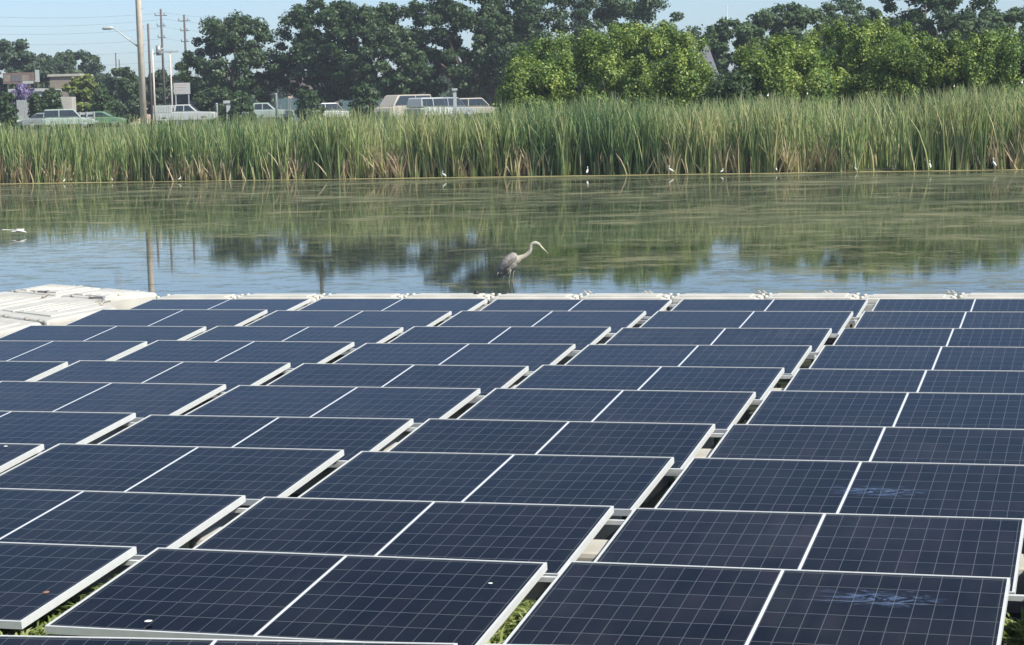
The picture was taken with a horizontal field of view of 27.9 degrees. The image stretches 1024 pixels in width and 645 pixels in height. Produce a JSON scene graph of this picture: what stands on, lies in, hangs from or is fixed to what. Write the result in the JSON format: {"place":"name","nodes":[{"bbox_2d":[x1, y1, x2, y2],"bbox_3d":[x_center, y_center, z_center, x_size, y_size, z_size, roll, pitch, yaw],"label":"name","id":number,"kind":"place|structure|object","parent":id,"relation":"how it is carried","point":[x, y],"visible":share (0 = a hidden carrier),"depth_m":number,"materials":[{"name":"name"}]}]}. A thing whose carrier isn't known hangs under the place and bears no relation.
{"place":"outdoors","nodes":[
{"label":"outdoors","id":0,"kind":"place"},
{"bbox_2d":[0,116,1010,182],"bbox_3d":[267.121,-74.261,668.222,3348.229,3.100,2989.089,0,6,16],"label":"ground","id":1,"kind":"structure","parent":0,"point":[884,169],"depth_m":83.62,"materials":[{"name":"green plant"}]},
{"bbox_2d":[0,92,18,130],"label":"bush","id":2,"kind":"object","parent":1,"relation":"on","point":[8,111],"visible":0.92,"depth_m":174.51,"materials":[{"name":"green plant"}]},
{"bbox_2d":[0,38,54,99],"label":"distant tree","id":3,"kind":"object","parent":1,"relation":"on","point":[30,60],"visible":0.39,"depth_m":261.84,"materials":[{"name":"green plant"}]},
{"bbox_2d":[38,87,66,127],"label":"bush","id":4,"kind":"object","parent":1,"relation":"on","point":[50,99],"visible":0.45,"depth_m":183.37,"materials":[{"name":"green plant"}]},
{"bbox_2d":[42,109,94,128],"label":"parked car","id":5,"kind":"object","parent":1,"relation":"on","point":[56,115],"visible":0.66,"depth_m":177.09,"materials":[{"name":"white paint"}]},
{"bbox_2d":[47,73,92,125],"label":"shop building","id":6,"kind":"structure","parent":1,"relation":"on","point":[57,81],"depth_m":261.48,"materials":[{"name":"white paint"}]},
{"bbox_2d":[54,49,105,91],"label":"distant tree","id":7,"kind":"object","parent":1,"relation":"on","point":[89,62],"visible":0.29,"depth_m":328.25,"materials":[{"name":"green plant"}]},
{"bbox_2d":[61,73,98,126],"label":"bush","id":8,"kind":"object","parent":1,"relation":"on","point":[83,87],"visible":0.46,"depth_m":213.65,"materials":[{"name":"green plant"}]},
{"bbox_2d":[90,89,118,126],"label":"bush","id":9,"kind":"object","parent":1,"relation":"on","point":[103,100],"visible":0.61,"depth_m":191.34,"materials":[{"name":"green plant"}]},
{"bbox_2d":[100,66,146,124],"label":"distant tree","id":10,"kind":"object","parent":1,"relation":"on","point":[125,86],"visible":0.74,"depth_m":248.31,"materials":[{"name":"green plant"}]},
{"bbox_2d":[102,0,146,127],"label":"street light","id":11,"kind":"object","parent":1,"relation":"on","point":[141,67],"visible":0.93,"depth_m":149.38,"materials":[{"name":"metal"}]},
{"bbox_2d":[146,68,179,122],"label":"distant tree","id":12,"kind":"object","parent":1,"relation":"on","point":[158,87],"visible":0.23,"depth_m":250.22,"materials":[{"name":"green plant"}]},
{"bbox_2d":[153,104,217,125],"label":"pickup truck","id":13,"kind":"object","parent":1,"relation":"on","point":[186,110],"visible":0.72,"depth_m":181.06,"materials":[{"name":"white paint"}]},
{"bbox_2d":[191,85,242,123],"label":"bush","id":14,"kind":"object","parent":1,"relation":"on","point":[217,94],"visible":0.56,"depth_m":198.91,"materials":[{"name":"green plant"}]},
{"bbox_2d":[173,9,290,102],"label":"oak tree","id":15,"kind":"object","parent":1,"relation":"on","point":[227,36],"visible":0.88,"depth_m":211.44,"materials":[{"name":"green plant"}]},
{"bbox_2d":[226,92,256,123],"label":"bush","id":16,"kind":"object","parent":1,"relation":"on","point":[240,102],"visible":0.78,"depth_m":179.27,"materials":[{"name":"green plant"}]},
{"bbox_2d":[294,88,326,121],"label":"bush","id":17,"kind":"object","parent":1,"relation":"on","point":[311,101],"visible":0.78,"depth_m":185.34,"materials":[{"name":"green plant"}]},
{"bbox_2d":[267,0,380,117],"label":"oak tree","id":18,"kind":"object","parent":1,"relation":"on","point":[307,41],"visible":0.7,"depth_m":209.12,"materials":[{"name":"green plant"}]},
{"bbox_2d":[346,82,381,120],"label":"bush","id":19,"kind":"object","parent":1,"relation":"on","point":[365,92],"visible":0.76,"depth_m":185.39,"materials":[{"name":"green plant"}]},
{"bbox_2d":[318,2,436,98],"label":"oak tree","id":20,"kind":"object","parent":1,"relation":"on","point":[378,24],"visible":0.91,"depth_m":205.61,"materials":[{"name":"green plant"}]},
{"bbox_2d":[373,94,430,119],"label":"parked van","id":21,"kind":"object","parent":1,"relation":"on","point":[398,101],"visible":0.39,"depth_m":166.58,"materials":[{"name":"beige paint"}]},
{"bbox_2d":[113,63,733,118],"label":"woodland","id":22,"kind":"object","parent":1,"relation":"on","point":[448,93],"visible":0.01,"depth_m":377.24,"materials":[{"name":"green plant"}]},
{"bbox_2d":[405,97,459,119],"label":"parked car","id":23,"kind":"object","parent":1,"relation":"on","point":[439,102],"visible":0.46,"depth_m":154.60,"materials":[{"name":"white paint"}]},
{"bbox_2d":[390,0,553,115],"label":"oak tree","id":24,"kind":"object","parent":1,"relation":"on","point":[495,26],"visible":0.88,"depth_m":208.36,"materials":[{"name":"green plant"}]},
{"bbox_2d":[0,79,1023,182],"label":"cattail reeds","id":25,"kind":"object","parent":1,"relation":"on","point":[975,131],"visible":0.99,"depth_m":79.07,"materials":[{"name":"green plant"}]},
{"bbox_2d":[491,56,569,120],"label":"leafy bush","id":26,"kind":"object","parent":1,"relation":"on","point":[518,76],"visible":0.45,"depth_m":103.33,"materials":[{"name":"green plant"}]},
{"bbox_2d":[485,0,628,98],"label":"oak tree","id":27,"kind":"object","parent":1,"relation":"on","point":[559,14],"visible":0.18,"depth_m":219.96,"materials":[{"name":"green plant"}]},
{"bbox_2d":[507,19,718,118],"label":"leafy bush","id":28,"kind":"object","parent":1,"relation":"on","point":[614,70],"visible":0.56,"depth_m":105.76,"materials":[{"name":"green plant"}]},
{"bbox_2d":[556,0,702,100],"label":"oak tree","id":29,"kind":"object","parent":1,"relation":"on","point":[644,8],"visible":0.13,"depth_m":222.75,"materials":[{"name":"green plant"}]},
{"bbox_2d":[646,44,713,113],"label":"leafy bush","id":30,"kind":"object","parent":1,"relation":"on","point":[677,75],"visible":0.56,"depth_m":100.60,"materials":[{"name":"green plant"}]},
{"bbox_2d":[699,65,767,116],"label":"leafy bush","id":31,"kind":"object","parent":1,"relation":"on","point":[737,84],"visible":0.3,"depth_m":99.15,"materials":[{"name":"green plant"}]},
{"bbox_2d":[698,16,778,89],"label":"feathery tree","id":32,"kind":"object","parent":1,"relation":"on","point":[716,35],"visible":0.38,"depth_m":175.93,"materials":[{"name":"green plant"}]},
{"bbox_2d":[733,32,841,113],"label":"leafy bush","id":33,"kind":"object","parent":1,"relation":"on","point":[782,52],"visible":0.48,"depth_m":99.87,"materials":[{"name":"green plant"}]},
{"bbox_2d":[730,1,844,91],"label":"feathery tree","id":34,"kind":"object","parent":1,"relation":"on","point":[796,19],"visible":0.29,"depth_m":180.11,"materials":[{"name":"green plant"}]},
{"bbox_2d":[813,0,874,70],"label":"feathery tree","id":35,"kind":"object","parent":1,"relation":"on","point":[848,7],"visible":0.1,"depth_m":188.02,"materials":[{"name":"green plant"}]},
{"bbox_2d":[785,13,943,113],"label":"leafy bush","id":36,"kind":"object","parent":1,"relation":"on","point":[857,43],"visible":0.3,"depth_m":102.92,"materials":[{"name":"green plant"}]},
{"bbox_2d":[859,31,967,124],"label":"leafy bush","id":37,"kind":"object","parent":1,"relation":"on","point":[900,54],"visible":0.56,"depth_m":99.25,"materials":[{"name":"green plant"}]},
{"bbox_2d":[836,0,999,88],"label":"feathery tree","id":38,"kind":"object","parent":1,"relation":"on","point":[921,21],"visible":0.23,"depth_m":173.15,"materials":[{"name":"green plant"}]},
{"bbox_2d":[914,26,1023,108],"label":"leafy bush","id":39,"kind":"object","parent":1,"relation":"on","point":[976,62],"visible":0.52,"depth_m":97.52,"materials":[{"name":"green plant"}]},
{"bbox_2d":[953,6,1023,98],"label":"feathery tree","id":40,"kind":"object","parent":1,"relation":"on","point":[1011,18],"visible":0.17,"depth_m":170.43,"materials":[{"name":"green plant"}]},
{"bbox_2d":[0,170,1023,644],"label":"water","id":41,"kind":"structure","parent":0,"point":[894,232],"depth_m":42.56,"materials":[{"name":"green liquid"}]},
{"bbox_2d":[0,317,40,336],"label":"deck float","id":42,"kind":"object","parent":41,"relation":"on","point":[8,325],"visible":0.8,"depth_m":23.12,"materials":[{"name":"plastic"}]},
{"bbox_2d":[0,443,43,472],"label":"solar panel","id":43,"kind":"object","parent":41,"relation":"on","point":[12,454],"visible":1,"depth_m":14.10,"materials":[{"name":"glass"}]},
{"bbox_2d":[0,292,58,308],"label":"deck float","id":44,"kind":"object","parent":41,"relation":"on","point":[9,299],"visible":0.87,"depth_m":26.46,"materials":[{"name":"plastic"}]},
{"bbox_2d":[0,361,67,380],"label":"solar panel","id":45,"kind":"object","parent":41,"relation":"on","point":[22,370],"visible":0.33,"depth_m":18.90,"materials":[{"name":"glass"}]},
{"bbox_2d":[10,284,100,296],"bbox_3d":[-6.207,-0.256,27.997,0.967,0.442,1.648,-7,8,-44],"label":"deck float","id":46,"kind":"object","parent":41,"relation":"on","point":[57,290],"visible":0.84,"depth_m":27.75,"materials":[{"name":"plastic"}]},
{"bbox_2d":[0,297,115,324],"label":"deck float","id":47,"kind":"object","parent":41,"relation":"on","point":[61,311],"visible":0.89,"depth_m":24.75,"materials":[{"name":"plastic"}]},
{"bbox_2d":[0,411,135,473],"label":"solar panel","id":48,"kind":"object","parent":41,"relation":"on","point":[47,429],"visible":0.34,"depth_m":15.30,"materials":[{"name":"glass"}]},
{"bbox_2d":[0,542,136,631],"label":"solar panel","id":49,"kind":"object","parent":41,"relation":"on","point":[30,573],"visible":0.9,"depth_m":10.38,"materials":[{"name":"glass"}]},
{"bbox_2d":[0,341,146,364],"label":"solar panel","id":50,"kind":"object","parent":41,"relation":"on","point":[70,352],"visible":0.28,"depth_m":20.46,"materials":[{"name":"glass"}]},
{"bbox_2d":[0,325,205,344],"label":"solar panel","id":51,"kind":"object","parent":41,"relation":"on","point":[149,334],"visible":0.27,"depth_m":21.96,"materials":[{"name":"glass"}]},
{"bbox_2d":[61,288,156,308],"bbox_3d":[-5.341,-0.188,27.114,0.954,0.442,1.393,-7,8,-44],"label":"deck float","id":52,"kind":"object","parent":41,"relation":"on","point":[123,299],"visible":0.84,"depth_m":26.79,"materials":[{"name":"plastic"}]},
{"bbox_2d":[0,381,225,443],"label":"solar panel","id":53,"kind":"object","parent":41,"relation":"on","point":[142,400],"visible":0.51,"depth_m":16.92,"materials":[{"name":"glass"}]},
{"bbox_2d":[0,488,245,590],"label":"solar panel","id":54,"kind":"object","parent":41,"relation":"on","point":[144,523],"visible":0.54,"depth_m":11.78,"materials":[{"name":"glass"}]},
{"bbox_2d":[35,360,290,414],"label":"solar panel","id":55,"kind":"object","parent":41,"relation":"on","point":[231,375],"visible":0.27,"depth_m":18.38,"materials":[{"name":"glass"}]},
{"bbox_2d":[66,309,267,339],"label":"solar panel","id":56,"kind":"object","parent":41,"relation":"on","point":[209,319],"visible":0.3,"depth_m":23.44,"materials":[{"name":"glass"}]},
{"bbox_2d":[0,443,343,534],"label":"solar panel","id":57,"kind":"object","parent":41,"relation":"on","point":[253,475],"visible":0.51,"depth_m":13.38,"materials":[{"name":"glass"}]},
{"bbox_2d":[156,294,243,298],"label":"walkway float","id":58,"kind":"object","parent":41,"relation":"on","point":[202,296],"visible":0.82,"depth_m":26.12,"materials":[{"name":"plastic"}]},
{"bbox_2d":[130,299,310,325],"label":"solar panel","id":59,"kind":"object","parent":41,"relation":"on","point":[270,305],"visible":0.25,"depth_m":24.84,"materials":[{"name":"glass"}]},
{"bbox_2d":[0,635,457,644],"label":"solar panel","id":60,"kind":"object","parent":41,"relation":"on","point":[38,640],"visible":1,"depth_m":8.81,"materials":[{"name":"glass"}]},
{"bbox_2d":[114,340,354,384],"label":"solar panel","id":61,"kind":"object","parent":41,"relation":"on","point":[294,354],"visible":0.27,"depth_m":19.89,"materials":[{"name":"glass"}]},
{"bbox_2d":[98,415,413,493],"bbox_3d":[-1.883,1.002,14.736,2.100,0.480,1.193,0,6,16],"label":"solar panel","id":62,"kind":"object","parent":41,"relation":"on","point":[351,437],"visible":0.36,"depth_m":14.83,"materials":[{"name":"glass"}]},
{"bbox_2d":[236,293,324,309],"bbox_3d":[-2.896,-0.135,25.931,1.085,0.432,0.460,0,6,16],"label":"walkway float","id":63,"kind":"object","parent":41,"relation":"on","point":[313,297],"visible":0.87,"depth_m":25.78,"materials":[{"name":"plastic"}]},
{"bbox_2d":[45,547,546,644],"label":"solar panel","id":64,"kind":"object","parent":41,"relation":"on","point":[203,593],"visible":0.9,"depth_m":9.80,"materials":[{"name":"glass"}]},
{"bbox_2d":[189,326,402,362],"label":"solar panel","id":65,"kind":"object","parent":41,"relation":"on","point":[359,336],"visible":0.27,"depth_m":21.33,"materials":[{"name":"glass"}]},
{"bbox_2d":[185,385,480,443],"bbox_3d":[-1.421,0.822,16.299,2.100,0.480,1.193,0,6,16],"label":"solar panel","id":66,"kind":"object","parent":41,"relation":"on","point":[419,406],"visible":0.39,"depth_m":16.31,"materials":[{"name":"glass"}]},
{"bbox_2d":[246,310,451,342],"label":"solar panel","id":67,"kind":"object","parent":41,"relation":"on","point":[406,320],"visible":0.27,"depth_m":22.82,"materials":[{"name":"glass"}]},
{"bbox_2d":[319,293,408,298],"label":"walkway float","id":68,"kind":"object","parent":41,"relation":"on","point":[377,295],"visible":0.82,"depth_m":25.51,"materials":[{"name":"plastic"}]},
{"bbox_2d":[299,298,487,325],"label":"solar panel","id":69,"kind":"object","parent":41,"relation":"on","point":[455,306],"visible":0.23,"depth_m":24.18,"materials":[{"name":"glass"}]},
{"bbox_2d":[267,363,528,418],"bbox_3d":[-1.024,0.676,17.645,2.100,0.480,1.193,0,7,16],"label":"solar panel","id":70,"kind":"object","parent":41,"relation":"on","point":[486,379],"visible":0.31,"depth_m":17.76,"materials":[{"name":"glass"}]},
{"bbox_2d":[193,497,613,613],"bbox_3d":[-0.601,1.324,11.223,2.100,0.480,1.193,0,7,16],"label":"solar panel","id":71,"kind":"object","parent":41,"relation":"on","point":[557,538],"visible":0.49,"depth_m":11.25,"materials":[{"name":"glass"}]},
{"bbox_2d":[403,293,494,310],"bbox_3d":[-0.766,-0.131,25.304,1.085,0.432,0.460,0,6,16],"label":"walkway float","id":72,"kind":"object","parent":41,"relation":"on","point":[449,296],"visible":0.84,"depth_m":25.15,"materials":[{"name":"plastic"}]},
{"bbox_2d":[333,343,575,384],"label":"solar panel","id":73,"kind":"object","parent":41,"relation":"on","point":[533,357],"visible":0.3,"depth_m":19.27,"materials":[{"name":"glass"}]},
{"bbox_2d":[298,451,673,539],"bbox_3d":[-0.147,1.146,12.761,2.100,0.480,1.193,0,6,16],"label":"solar panel","id":74,"kind":"object","parent":41,"relation":"on","point":[624,485],"visible":0.51,"depth_m":12.73,"materials":[{"name":"glass"}]},
{"bbox_2d":[388,326,610,364],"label":"solar panel","id":75,"kind":"object","parent":41,"relation":"on","point":[580,338],"visible":0.23,"depth_m":20.68,"materials":[{"name":"glass"}]},
{"bbox_2d":[0,573,1023,644],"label":"floating weeds","id":76,"kind":"object","parent":41,"relation":"on","point":[503,632],"visible":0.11,"depth_m":9.74,"materials":[{"name":"green plant"}]},
{"bbox_2d":[0,169,1023,183],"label":"algae fringe","id":77,"kind":"object","parent":41,"relation":"on","point":[518,176],"visible":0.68,"depth_m":78.44,"materials":[{"name":"green plant"}]},
{"bbox_2d":[496,241,548,292],"bbox_3d":[0.144,-0.776,29.214,0.765,0.744,0.224,-2,6,0],"label":"heron","id":78,"kind":"object","parent":41,"relation":"on","point":[510,262],"visible":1,"depth_m":29.16,"materials":[{"name":"white"}]},
{"bbox_2d":[489,293,581,303],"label":"walkway float","id":79,"kind":"object","parent":41,"relation":"on","point":[539,296],"visible":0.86,"depth_m":24.87,"materials":[{"name":"plastic"}]},
{"bbox_2d":[438,311,645,343],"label":"solar panel","id":80,"kind":"object","parent":41,"relation":"on","point":[616,321],"visible":0.31,"depth_m":22.21,"materials":[{"name":"glass"}]},
{"bbox_2d":[388,418,714,503],"bbox_3d":[0.244,1.005,14.102,2.100,0.480,1.193,0,7,17],"label":"solar panel","id":81,"kind":"object","parent":41,"relation":"on","point":[682,444],"visible":0.33,"depth_m":14.19,"materials":[{"name":"glass"}]},
{"bbox_2d":[479,299,671,327],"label":"solar panel","id":82,"kind":"object","parent":41,"relation":"on","point":[651,307],"visible":0.26,"depth_m":23.59,"materials":[{"name":"glass"}]},
{"bbox_2d":[576,539,609,561],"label":"connecting float","id":83,"kind":"object","parent":41,"relation":"on","point":[592,550],"depth_m":11.05,"materials":[{"name":"plastic"}]},
{"bbox_2d":[457,388,755,448],"bbox_3d":[0.713,0.830,15.674,2.100,0.480,1.193,0,6,16],"label":"solar panel","id":84,"kind":"object","parent":41,"relation":"on","point":[723,411],"visible":0.43,"depth_m":15.70,"materials":[{"name":"glass"}]},
{"bbox_2d":[579,293,672,310],"bbox_3d":[1.364,-0.121,24.676,1.085,0.432,0.460,0,6,16],"label":"walkway float","id":85,"kind":"object","parent":41,"relation":"on","point":[627,296],"visible":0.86,"depth_m":24.54,"materials":[{"name":"plastic"}]},
{"bbox_2d":[514,365,783,423],"bbox_3d":[1.109,0.670,17.017,2.100,0.480,1.193,0,6,16],"label":"solar panel","id":86,"kind":"object","parent":41,"relation":"on","point":[761,382],"visible":0.3,"depth_m":17.11,"materials":[{"name":"glass"}]},
{"bbox_2d":[564,344,811,387],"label":"solar panel","id":87,"kind":"object","parent":41,"relation":"on","point":[789,359],"visible":0.28,"depth_m":18.66,"materials":[{"name":"glass"}]},
{"bbox_2d":[669,293,764,310],"bbox_3d":[2.429,-0.113,24.360,1.085,0.432,0.460,0,6,17],"label":"walkway float","id":88,"kind":"object","parent":41,"relation":"on","point":[677,298],"visible":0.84,"depth_m":24.25,"materials":[{"name":"plastic"}]},
{"bbox_2d":[605,328,831,379],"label":"solar panel","id":89,"kind":"object","parent":41,"relation":"on","point":[816,338],"visible":0.38,"depth_m":20.06,"materials":[{"name":"glass"}]},
{"bbox_2d":[639,311,852,337],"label":"solar panel","id":90,"kind":"object","parent":41,"relation":"on","point":[837,322],"visible":0.31,"depth_m":21.57,"materials":[{"name":"glass"}]},
{"bbox_2d":[503,561,1009,644],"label":"solar panel","id":91,"kind":"object","parent":41,"relation":"on","point":[591,603],"visible":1,"depth_m":9.29,"materials":[{"name":"glass"}]},
{"bbox_2d":[671,299,867,342],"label":"solar panel","id":92,"kind":"object","parent":41,"relation":"on","point":[856,306],"visible":0.31,"depth_m":22.96,"materials":[{"name":"glass"}]},
{"bbox_2d":[594,508,1023,593],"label":"solar panel","id":93,"kind":"object","parent":41,"relation":"on","point":[951,545],"visible":0.48,"depth_m":10.65,"materials":[{"name":"glass"}]},
{"bbox_2d":[763,293,859,326],"bbox_3d":[3.493,-0.115,24.049,1.085,0.432,0.460,0,6,16],"label":"walkway float","id":94,"kind":"object","parent":41,"relation":"on","point":[812,296],"visible":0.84,"depth_m":23.90,"materials":[{"name":"plastic"}]},
{"bbox_2d":[655,457,1023,517],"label":"solar panel","id":95,"kind":"object","parent":41,"relation":"on","point":[898,488],"visible":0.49,"depth_m":12.12,"materials":[{"name":"glass"}]},
{"bbox_2d":[708,424,1023,464],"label":"solar panel","id":96,"kind":"object","parent":41,"relation":"on","point":[899,444],"visible":0.24,"depth_m":13.60,"materials":[{"name":"glass"}]},
{"bbox_2d":[746,390,1023,428],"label":"solar panel","id":97,"kind":"object","parent":41,"relation":"on","point":[925,409],"visible":0.4,"depth_m":15.09,"materials":[{"name":"glass"}]},
{"bbox_2d":[783,368,1023,393],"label":"solar panel","id":98,"kind":"object","parent":41,"relation":"on","point":[932,381],"visible":0.22,"depth_m":16.57,"materials":[{"name":"glass"}]},
{"bbox_2d":[859,294,956,313],"bbox_3d":[4.559,-0.099,23.734,1.085,0.432,0.460,0,6,17],"label":"walkway float","id":99,"kind":"object","parent":41,"relation":"on","point":[873,299],"visible":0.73,"depth_m":23.62,"materials":[{"name":"plastic"}]},
{"bbox_2d":[809,345,1023,370],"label":"solar panel","id":100,"kind":"object","parent":41,"relation":"on","point":[920,357],"visible":0.27,"depth_m":18.06,"materials":[{"name":"glass"}]},
{"bbox_2d":[833,328,1023,346],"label":"solar panel","id":101,"kind":"object","parent":41,"relation":"on","point":[991,337],"visible":0.27,"depth_m":19.48,"materials":[{"name":"glass"}]},
{"bbox_2d":[854,311,1023,327],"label":"solar panel","id":102,"kind":"object","parent":41,"relation":"on","point":[917,319],"visible":0.26,"depth_m":21.06,"materials":[{"name":"glass"}]},
{"bbox_2d":[872,299,1023,311],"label":"solar panel","id":103,"kind":"object","parent":41,"relation":"on","point":[993,305],"visible":0.24,"depth_m":22.40,"materials":[{"name":"glass"}]},
{"bbox_2d":[958,293,1023,298],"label":"walkway float","id":104,"kind":"object","parent":41,"relation":"on","point":[991,296],"visible":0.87,"depth_m":23.31,"materials":[{"name":"plastic"}]},
{"bbox_2d":[1006,554,1023,612],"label":"connecting float","id":105,"kind":"object","parent":41,"relation":"on","point":[1014,606],"depth_m":10.39,"materials":[{"name":"plastic"}]},
{"bbox_2d":[0,0,1023,104],"label":"sky","id":106,"kind":"structure","parent":0,"point":[51,23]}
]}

